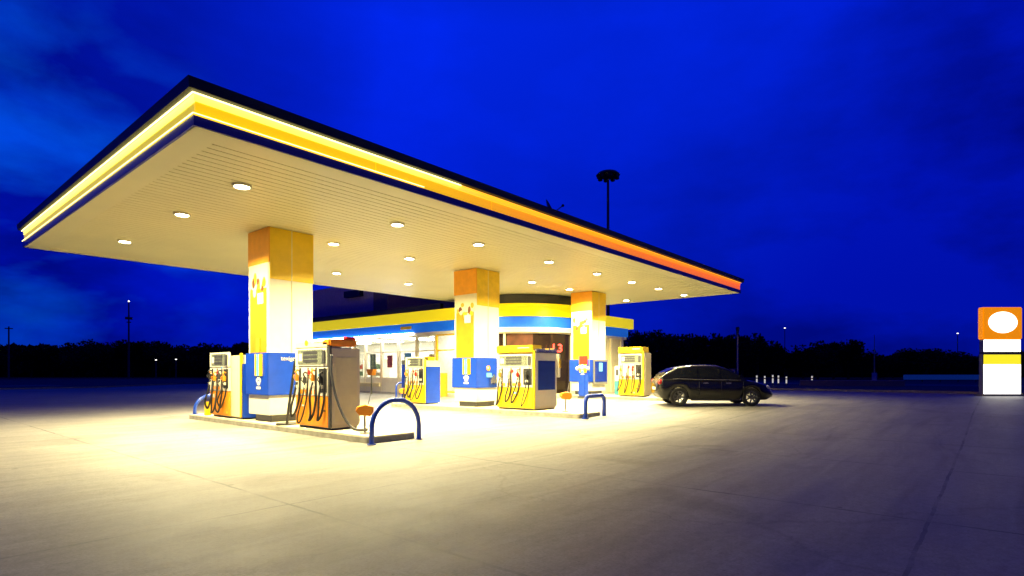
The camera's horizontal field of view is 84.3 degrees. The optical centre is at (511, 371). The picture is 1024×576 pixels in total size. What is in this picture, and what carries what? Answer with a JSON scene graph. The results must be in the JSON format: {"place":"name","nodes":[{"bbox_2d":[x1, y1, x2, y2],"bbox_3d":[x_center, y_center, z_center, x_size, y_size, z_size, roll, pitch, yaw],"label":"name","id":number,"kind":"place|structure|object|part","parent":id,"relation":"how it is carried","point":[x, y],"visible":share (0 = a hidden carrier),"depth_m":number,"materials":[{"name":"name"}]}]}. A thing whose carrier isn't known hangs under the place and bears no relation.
{"place":"outdoors","nodes":[
{"label":"outdoors","id":0,"kind":"place"},
{"bbox_2d":[0,385,62,386],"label":"road","id":1,"kind":"structure","parent":0,"point":[26,385],"depth_m":54.16,"materials":[{"name":"grey asphalt"}]},
{"bbox_2d":[0,384,1023,575],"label":"forecourt","id":2,"kind":"structure","parent":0,"point":[153,480],"depth_m":6.46,"materials":[{"name":"concrete"}]},
{"bbox_2d":[189,413,413,442],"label":"pump island","id":3,"kind":"structure","parent":2,"relation":"on","point":[383,435],"depth_m":11.87,"materials":[{"name":"concrete"}]},
{"bbox_2d":[193,394,209,413],"bbox_3d":[-8.752,0.948,16.473,0.162,0.585,1.062,0,0,40],"label":"hoop guard","id":4,"kind":"object","parent":3,"relation":"on","point":[197,403],"visible":0.32,"depth_m":16.14,"materials":[{"name":"blue paint"}]},
{"bbox_2d":[204,401,210,414],"bbox_3d":[-8.483,1.030,15.770,0.140,0.380,0.140,0,0,40],"label":"marker post","id":5,"kind":"object","parent":3,"relation":"on","point":[206,411],"visible":0.63,"depth_m":15.72,"materials":[{"name":"yellow paint"}]},
{"bbox_2d":[204,352,255,419],"bbox_3d":[-7.341,0.360,15.053,1.890,1.720,0.948,0,0,40],"label":"fuel pump","id":6,"kind":"object","parent":3,"relation":"on","point":[229,396],"visible":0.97,"depth_m":14.69,"materials":[{"name":"beige metal"}]},
{"bbox_2d":[276,337,367,430],"bbox_3d":[-4.174,0.247,12.334,2.858,1.954,0.894,0,0,40],"label":"fuel pump","id":7,"kind":"object","parent":3,"relation":"on","point":[327,383],"visible":0.99,"depth_m":11.89,"materials":[{"name":"beige metal"}]},
{"bbox_2d":[356,392,373,433],"bbox_3d":[-2.902,0.809,11.155,0.335,0.822,0.200,0,0,-10],"label":"squeegee stand","id":8,"kind":"object","parent":3,"relation":"on","point":[364,410],"visible":0.96,"depth_m":11.07,"materials":[{"name":"orange metal"}]},
{"bbox_2d":[17,75,743,421],"bbox_3d":[-1.742,-1.435,20.298,12.220,5.310,22.600,0,0,40],"label":"station canopy","id":9,"kind":"object","parent":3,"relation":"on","point":[195,147],"visible":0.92,"depth_m":13.66,"materials":[{"name":"metal"}]},
{"bbox_2d":[117,239,132,243],"bbox_3d":[-10.210,-3.429,14.917,0.340,0.047,0.340,0,0,40],"label":"downlight","id":10,"kind":"object","parent":9,"relation":"attached to","point":[125,241],"visible":1,"depth_m":14.89,"materials":[{"name":"white paint"}]},
{"bbox_2d":[173,211,190,217],"bbox_3d":[-7.206,-3.429,12.353,0.340,0.047,0.340,0,0,40],"label":"downlight","id":11,"kind":"object","parent":9,"relation":"attached to","point":[181,214],"visible":1,"depth_m":12.32,"materials":[{"name":"white paint"}]},
{"bbox_2d":[232,182,251,189],"bbox_3d":[-5.000,-3.429,10.471,0.340,0.047,0.340,0,0,40],"label":"downlight","id":12,"kind":"object","parent":9,"relation":"attached to","point":[241,185],"visible":1,"depth_m":10.42,"materials":[{"name":"white glass"}]},
{"bbox_2d":[327,241,339,245],"bbox_3d":[-4.791,-3.429,15.183,0.340,0.047,0.340,0,0,40],"label":"downlight","id":13,"kind":"object","parent":9,"relation":"attached to","point":[331,243],"visible":1,"depth_m":15.12,"materials":[{"name":"white paint"}]},
{"bbox_2d":[390,222,404,226],"bbox_3d":[-2.676,-3.429,13.194,0.340,0.047,0.340,0,0,40],"label":"downlight","id":14,"kind":"object","parent":9,"relation":"attached to","point":[397,224],"visible":1,"depth_m":13.16,"materials":[{"name":"white glass"}]},
{"bbox_2d":[404,256,414,259],"bbox_3d":[-3.110,-3.429,17.153,0.340,0.047,0.340,0,0,40],"label":"downlight","id":15,"kind":"object","parent":9,"relation":"attached to","point":[409,258],"visible":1,"depth_m":17.08,"materials":[{"name":"white paint"}]},
{"bbox_2d":[472,242,484,246],"bbox_3d":[-0.904,-3.429,15.271,0.340,0.047,0.340,0,0,40],"label":"downlight","id":16,"kind":"object","parent":9,"relation":"attached to","point":[478,244],"visible":1,"depth_m":15.23,"materials":[{"name":"white paint"}]},
{"bbox_2d":[543,260,553,262],"bbox_3d":[1.154,-3.429,17.682,0.340,0.047,0.340,0,0,40],"label":"downlight","id":17,"kind":"object","parent":9,"relation":"attached to","point":[548,261],"visible":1,"depth_m":17.57,"materials":[{"name":"white paint"}]},
{"bbox_2d":[546,199,563,209],"bbox_3d":[1.117,-4.368,15.857,0.583,0.877,0.537,0,0,-41],"label":"satellite dish","id":18,"kind":"object","parent":9,"relation":"on","point":[549,206],"visible":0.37,"depth_m":15.72,"materials":[{"name":"grey metal"}]},
{"bbox_2d":[366,369,376,393],"bbox_3d":[-7.497,0.544,30.191,0.600,1.320,0.240,0,0,40],"label":"display stand","id":19,"kind":"object","parent":2,"relation":"on","point":[371,372],"visible":0.96,"depth_m":30.11,"materials":[{"name":"orange paint"}]},
{"bbox_2d":[367,398,422,444],"bbox_3d":[-2.220,0.936,10.833,0.169,0.867,1.289,0,0,40],"label":"hoop guard","id":20,"kind":"object","parent":2,"relation":"on","point":[380,406],"visible":0.91,"depth_m":10.73,"materials":[{"name":"blue paint"}]},
{"bbox_2d":[425,357,434,360],"bbox_3d":[-4.097,0.251,27.474,0.550,1.900,0.420,0,0,40],"label":"drinks cooler","id":21,"kind":"object","parent":2,"relation":"on","point":[430,358],"visible":0.19,"depth_m":27.28,"materials":[{"name":"yellow metal"}]},
{"bbox_2d":[440,373,446,396],"bbox_3d":[-3.521,0.641,26.917,0.780,1.120,0.520,0,0,40],"label":"gas bottle cabinet","id":22,"kind":"object","parent":2,"relation":"on","point":[443,384],"visible":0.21,"depth_m":26.66,"materials":[{"name":"yellow metal"}]},
{"bbox_2d":[313,287,633,396],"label":"station shop","id":23,"kind":"structure","parent":2,"relation":"on","point":[382,326],"depth_m":30.05,"materials":[{"name":"tile"}]},
{"bbox_2d":[351,339,364,378],"bbox_3d":[-8.692,-0.705,32.065,1.390,2.210,0.100,0,0,40],"label":"window","id":24,"kind":"structure","parent":23,"relation":"in","point":[357,339],"depth_m":31.62,"materials":[{"name":"white paint"}]},
{"bbox_2d":[360,360,368,378],"bbox_3d":[-8.947,0.215,33.268,1.240,1.750,0.400,0,0,40],"label":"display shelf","id":25,"kind":"object","parent":23,"relation":"on","point":[361,368],"visible":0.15,"depth_m":32.88,"materials":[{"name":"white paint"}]},
{"bbox_2d":[370,354,375,368],"bbox_3d":[-7.672,-0.475,31.218,0.500,0.950,0.005,0,0,40],"label":"window poster","id":26,"kind":"object","parent":23,"relation":"attached to","point":[372,361],"depth_m":31.21,"materials":[{"name":"green paper"}]},
{"bbox_2d":[366,338,380,378],"bbox_3d":[-7.589,-0.705,31.124,1.390,2.210,0.100,0,0,40],"label":"window","id":27,"kind":"structure","parent":23,"relation":"in","point":[367,352],"depth_m":31.26,"materials":[{"name":"white paint"}]},
{"bbox_2d":[370,360,389,377],"bbox_3d":[-7.512,0.215,32.176,1.240,1.750,0.400,0,0,40],"label":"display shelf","id":28,"kind":"object","parent":23,"relation":"on","point":[386,372],"visible":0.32,"depth_m":31.87,"materials":[{"name":"white paint"}]},
{"bbox_2d":[382,337,396,378],"bbox_3d":[-6.486,-0.705,30.182,1.390,2.210,0.100,0,0,40],"label":"window","id":29,"kind":"structure","parent":23,"relation":"in","point":[383,352],"depth_m":30.55,"materials":[{"name":"white paint"}]},
{"bbox_2d":[387,355,392,367],"bbox_3d":[-6.531,-0.525,30.244,0.450,0.650,0.005,0,0,40],"label":"window poster","id":30,"kind":"object","parent":23,"relation":"attached to","point":[389,361],"depth_m":30.20,"materials":[{"name":"red paper"}]},
{"bbox_2d":[399,336,414,378],"bbox_3d":[-5.383,-0.705,29.241,1.390,2.210,0.100,0,0,40],"label":"window","id":31,"kind":"structure","parent":23,"relation":"in","point":[400,351],"depth_m":29.61,"materials":[{"name":"white paint"}]},
{"bbox_2d":[404,353,410,359],"bbox_3d":[-5.390,-0.525,29.271,0.550,0.850,0.005,0,0,40],"label":"window poster","id":32,"kind":"object","parent":23,"relation":"attached to","point":[407,355],"depth_m":29.34,"materials":[{"name":"blue paper"}]},
{"bbox_2d":[417,335,434,356],"bbox_3d":[-4.280,-0.390,28.300,1.390,2.840,0.100,0,0,40],"label":"window","id":33,"kind":"structure","parent":23,"relation":"in","point":[418,350],"depth_m":28.47,"materials":[{"name":"white paint"}]},
{"bbox_2d":[436,333,454,392],"bbox_3d":[-3.177,-0.390,27.359,1.390,2.840,0.100,0,0,40],"label":"window","id":34,"kind":"structure","parent":23,"relation":"in","point":[437,335],"depth_m":27.56,"materials":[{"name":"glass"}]},
{"bbox_2d":[391,402,599,418],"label":"pump island","id":35,"kind":"structure","parent":2,"relation":"on","point":[573,414],"depth_m":17.76,"materials":[{"name":"concrete"}]},
{"bbox_2d":[395,382,401,402],"bbox_3d":[-4.105,0.811,21.841,0.126,0.805,1.026,0,0,40],"label":"hoop guard","id":36,"kind":"object","parent":35,"relation":"on","point":[396,389],"visible":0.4,"depth_m":21.48,"materials":[{"name":"blue paint"}]},
{"bbox_2d":[399,385,405,397],"bbox_3d":[-4.102,0.782,21.381,0.335,0.822,0.200,0,0,-10],"label":"squeegee stand","id":37,"kind":"object","parent":35,"relation":"on","point":[401,390],"visible":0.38,"depth_m":21.28,"materials":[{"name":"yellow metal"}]},
{"bbox_2d":[401,360,405,398],"bbox_3d":[-4.121,0.383,21.592,0.180,1.620,0.140,0,0,40],"label":"hose post","id":38,"kind":"object","parent":35,"relation":"on","point":[403,362],"visible":0.63,"depth_m":21.53,"materials":[{"name":"blue metal"}]},
{"bbox_2d":[403,357,439,403],"bbox_3d":[-3.381,0.333,20.919,1.140,1.720,0.922,0,0,40],"label":"fuel pump","id":39,"kind":"object","parent":35,"relation":"on","point":[422,379],"visible":0.99,"depth_m":20.64,"materials":[{"name":"beige metal"}]},
{"bbox_2d":[495,345,560,410],"bbox_3d":[0.471,0.193,17.996,1.635,2.000,1.469,0,0,40],"label":"fuel pump","id":40,"kind":"object","parent":35,"relation":"on","point":[527,375],"visible":1,"depth_m":17.55,"materials":[{"name":"beige metal"}]},
{"bbox_2d":[560,385,571,411],"bbox_3d":[1.587,0.772,16.724,0.335,0.842,0.200,0,0,-10],"label":"squeegee stand","id":41,"kind":"object","parent":35,"relation":"on","point":[566,395],"visible":1,"depth_m":16.64,"materials":[{"name":"orange metal"}]},
{"bbox_2d":[575,356,589,398],"bbox_3d":[3.014,0.250,23.976,0.670,1.800,0.310,0,0,40],"label":"litter bin","id":42,"kind":"object","parent":2,"relation":"on","point":[582,386],"visible":1,"depth_m":23.84,"materials":[{"name":"blue paint"}]},
{"bbox_2d":[582,393,605,418],"bbox_3d":[2.387,0.994,16.262,0.216,0.700,1.216,0,0,40],"label":"hoop guard","id":43,"kind":"object","parent":2,"relation":"on","point":[585,404],"visible":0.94,"depth_m":16.02,"materials":[{"name":"blue paint"}]},
{"bbox_2d":[572,394,679,400],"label":"pump island","id":44,"kind":"structure","parent":2,"relation":"on","point":[649,398],"depth_m":22.90,"materials":[{"name":"concrete"}]},
{"bbox_2d":[615,366,618,394],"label":"air water unit","id":45,"kind":"structure","parent":44,"relation":"on","point":[616,380],"depth_m":24.28,"materials":[{"name":"teal plastic"}]},
{"bbox_2d":[617,347,650,396],"bbox_3d":[4.931,0.020,22.975,1.175,2.000,0.845,0,0,40],"label":"fuel pump","id":46,"kind":"object","parent":44,"relation":"on","point":[634,371],"visible":1,"depth_m":22.73,"materials":[{"name":"beige metal"}]},
{"bbox_2d":[651,365,771,405],"bbox_3d":[6.920,0.465,19.794,3.869,1.396,1.920,0,0,4],"label":"parked car","id":47,"kind":"object","parent":2,"relation":"on","point":[686,383],"visible":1,"depth_m":19.04,"materials":[{"name":"black paint"}]},
{"bbox_3d":[5.371,0.003,19.902,0.400,0.256,1.116,0,0,4],"label":"rear window","id":48,"kind":"part","parent":47,"relation":"part of","materials":[{"name":"blue glass"}]},
{"bbox_3d":[5.880,0.062,19.172,0.772,0.325,0.146,0,0,4],"label":"side window","id":49,"kind":"part","parent":47,"relation":"part of","materials":[{"name":"black glass"}]},
{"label":"side window","id":50,"kind":"part","parent":47,"relation":"part of","materials":[{"name":"black glass"}]},
{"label":"side window","id":51,"kind":"part","parent":47,"relation":"part of","materials":[{"name":"black glass"}]},
{"bbox_2d":[974,307,1023,395],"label":"price totem","id":52,"kind":"object","parent":2,"relation":"on","point":[999,333],"visible":0.87,"depth_m":26.32,"materials":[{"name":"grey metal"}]},
{"bbox_2d":[0,377,1023,391],"bbox_3d":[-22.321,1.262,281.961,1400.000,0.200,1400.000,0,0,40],"label":"ground","id":53,"kind":"structure","parent":0,"point":[86,381],"depth_m":64.82,"materials":[{"name":"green plant"}]},
{"bbox_2d":[5,326,12,378],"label":"utility pole","id":54,"kind":"object","parent":53,"relation":"on","point":[8,328],"visible":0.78,"depth_m":89.95,"materials":[{"name":"grey metal"}]},
{"bbox_2d":[23,345,65,376],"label":"tree","id":55,"kind":"object","parent":53,"relation":"on","point":[53,347],"visible":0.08,"depth_m":110.16,"materials":[{"name":"green plant"}]},
{"bbox_2d":[49,342,99,377],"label":"tree","id":56,"kind":"object","parent":53,"relation":"on","point":[74,370],"visible":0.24,"depth_m":104.27,"materials":[{"name":"green plant"}]},
{"bbox_2d":[58,339,116,377],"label":"tree","id":57,"kind":"object","parent":53,"relation":"on","point":[93,350],"visible":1,"depth_m":100.20,"materials":[{"name":"green plant"}]},
{"bbox_2d":[97,340,131,376],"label":"tree","id":58,"kind":"object","parent":53,"relation":"on","point":[125,366],"visible":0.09,"depth_m":108.42,"materials":[{"name":"green plant"}]},
{"bbox_2d":[125,301,132,378],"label":"radio mast","id":59,"kind":"object","parent":53,"relation":"on","point":[129,318],"visible":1,"depth_m":89.91,"materials":[{"name":"grey metal"}]},
{"bbox_2d":[106,339,152,377],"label":"tree","id":60,"kind":"object","parent":53,"relation":"on","point":[137,362],"visible":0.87,"depth_m":102.14,"materials":[{"name":"green plant"}]},
{"bbox_2d":[133,340,172,376],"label":"tree","id":61,"kind":"object","parent":53,"relation":"on","point":[152,344],"visible":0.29,"depth_m":106.68,"materials":[{"name":"green plant"}]},
{"bbox_2d":[142,344,195,377],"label":"tree","id":62,"kind":"object","parent":53,"relation":"on","point":[155,356],"visible":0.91,"depth_m":102.58,"materials":[{"name":"green plant"}]},
{"bbox_2d":[173,346,202,376],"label":"tree","id":63,"kind":"object","parent":53,"relation":"on","point":[193,352],"visible":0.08,"depth_m":108.68,"materials":[{"name":"green plant"}]},
{"bbox_2d":[186,343,239,373],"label":"tree","id":64,"kind":"object","parent":53,"relation":"on","point":[204,351],"visible":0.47,"depth_m":102.05,"materials":[{"name":"green plant"}]},
{"bbox_2d":[200,343,245,371],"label":"tree","id":65,"kind":"object","parent":53,"relation":"on","point":[219,347],"visible":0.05,"depth_m":109.28,"materials":[{"name":"green plant"}]},
{"bbox_2d":[225,344,248,355],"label":"tree","id":66,"kind":"object","parent":53,"relation":"on","point":[244,350],"visible":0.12,"depth_m":103.51,"materials":[{"name":"green plant"}]},
{"bbox_2d":[0,342,1023,377],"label":"woodland","id":67,"kind":"object","parent":53,"relation":"on","point":[181,372],"visible":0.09,"depth_m":117.05,"materials":[{"name":"green plant"}]},
{"bbox_2d":[0,382,1023,393],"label":"kerb","id":68,"kind":"structure","parent":53,"relation":"on","point":[909,391],"depth_m":33.36,"materials":[{"name":"concrete"}]},
{"bbox_2d":[596,169,619,315],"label":"mast lamp","id":69,"kind":"object","parent":53,"relation":"on","point":[608,175],"visible":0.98,"depth_m":44.90,"materials":[{"name":"grey metal"}]},
{"bbox_2d":[623,329,659,362],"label":"tree","id":70,"kind":"object","parent":53,"relation":"on","point":[637,340],"visible":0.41,"depth_m":72.79,"materials":[{"name":"green plant"}]},
{"bbox_2d":[650,329,693,370],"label":"tree","id":71,"kind":"object","parent":53,"relation":"on","point":[672,349],"visible":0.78,"depth_m":74.22,"materials":[{"name":"green plant"}]},
{"bbox_2d":[656,333,705,365],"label":"tree","id":72,"kind":"object","parent":53,"relation":"on","point":[702,361],"visible":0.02,"depth_m":89.81,"materials":[{"name":"green plant"}]},
{"bbox_2d":[678,333,728,366],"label":"tree","id":73,"kind":"object","parent":53,"relation":"on","point":[718,349],"visible":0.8,"depth_m":79.02,"materials":[{"name":"green plant"}]},
{"bbox_2d":[695,349,736,371],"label":"tree","id":74,"kind":"object","parent":53,"relation":"on","point":[732,367],"visible":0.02,"depth_m":95.82,"materials":[{"name":"green plant"}]},
{"bbox_2d":[706,336,753,371],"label":"tree","id":75,"kind":"object","parent":53,"relation":"on","point":[731,352],"visible":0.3,"depth_m":83.59,"materials":[{"name":"green plant"}]},
{"bbox_2d":[736,327,738,373],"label":"lamp post","id":76,"kind":"object","parent":53,"relation":"on","point":[737,330],"visible":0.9,"depth_m":43.95,"materials":[{"name":"beige metal"}]},
{"bbox_2d":[723,333,768,374],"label":"tree","id":77,"kind":"object","parent":53,"relation":"on","point":[759,339],"visible":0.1,"depth_m":90.94,"materials":[{"name":"green plant"}]},
{"bbox_2d":[734,340,785,379],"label":"tree","id":78,"kind":"object","parent":53,"relation":"on","point":[754,353],"visible":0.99,"depth_m":78.91,"materials":[{"name":"green plant"}]},
{"bbox_2d":[752,358,781,376],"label":"tree","id":79,"kind":"object","parent":53,"relation":"on","point":[770,372],"visible":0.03,"depth_m":95.48,"materials":[{"name":"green plant"}]},
{"bbox_2d":[759,344,818,378],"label":"tree","id":80,"kind":"object","parent":53,"relation":"on","point":[793,360],"visible":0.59,"depth_m":82.56,"materials":[{"name":"green plant"}]},
{"bbox_2d":[782,350,823,378],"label":"tree","id":81,"kind":"object","parent":53,"relation":"on","point":[791,370],"visible":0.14,"depth_m":92.17,"materials":[{"name":"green plant"}]},
{"bbox_2d":[796,347,843,378],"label":"tree","id":82,"kind":"object","parent":53,"relation":"on","point":[824,358],"visible":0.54,"depth_m":81.33,"materials":[{"name":"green plant"}]},
{"bbox_2d":[809,339,863,378],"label":"tree","id":83,"kind":"object","parent":53,"relation":"on","point":[819,347],"visible":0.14,"depth_m":88.83,"materials":[{"name":"green plant"}]},
{"bbox_2d":[826,339,881,378],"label":"tree","id":84,"kind":"object","parent":53,"relation":"on","point":[851,351],"visible":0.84,"depth_m":81.24,"materials":[{"name":"green plant"}]},
{"bbox_2d":[842,353,873,377],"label":"tree","id":85,"kind":"object","parent":53,"relation":"on","point":[854,371],"visible":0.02,"depth_m":94.51,"materials":[{"name":"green plant"}]},
{"bbox_2d":[872,335,876,379],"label":"flag pole","id":86,"kind":"object","parent":53,"relation":"on","point":[874,375],"visible":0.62,"depth_m":59.96,"materials":[{"name":"beige metal"}]},
{"bbox_2d":[852,352,909,378],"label":"tree","id":87,"kind":"object","parent":53,"relation":"on","point":[883,367],"visible":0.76,"depth_m":84.18,"materials":[{"name":"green plant"}]},
{"bbox_2d":[884,350,938,375],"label":"tree","id":88,"kind":"object","parent":53,"relation":"on","point":[910,357],"visible":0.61,"depth_m":82.52,"materials":[{"name":"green plant"}]},
{"bbox_2d":[891,348,950,374],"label":"tree","id":89,"kind":"object","parent":53,"relation":"on","point":[910,349],"visible":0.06,"depth_m":89.47,"materials":[{"name":"green plant"}]},
{"bbox_2d":[903,375,978,381],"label":"blue barrier","id":90,"kind":"object","parent":53,"relation":"on","point":[942,377],"visible":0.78,"depth_m":59.96,"materials":[{"name":"paint"}]},
{"bbox_2d":[910,349,976,374],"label":"tree","id":91,"kind":"object","parent":53,"relation":"on","point":[946,363],"visible":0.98,"depth_m":80.14,"materials":[{"name":"green plant"}]},
{"bbox_2d":[946,355,978,374],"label":"tree","id":92,"kind":"object","parent":53,"relation":"on","point":[974,367],"visible":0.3,"depth_m":84.55,"materials":[{"name":"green plant"}]},
{"bbox_2d":[1021,356,1023,374],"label":"tree","id":93,"kind":"object","parent":53,"relation":"on","point":[1022,368],"visible":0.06,"depth_m":84.84,"materials":[{"name":"green plant"}]},
{"bbox_2d":[0,0,1023,356],"label":"sky","id":94,"kind":"structure","parent":0,"point":[859,164],"materials":[{"name":"blue"}]},
{"bbox_2d":[758,382,1023,386],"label":"road","id":95,"kind":"structure","parent":0,"point":[905,384],"depth_m":49.72,"materials":[{"name":"grey asphalt"}]}
]}

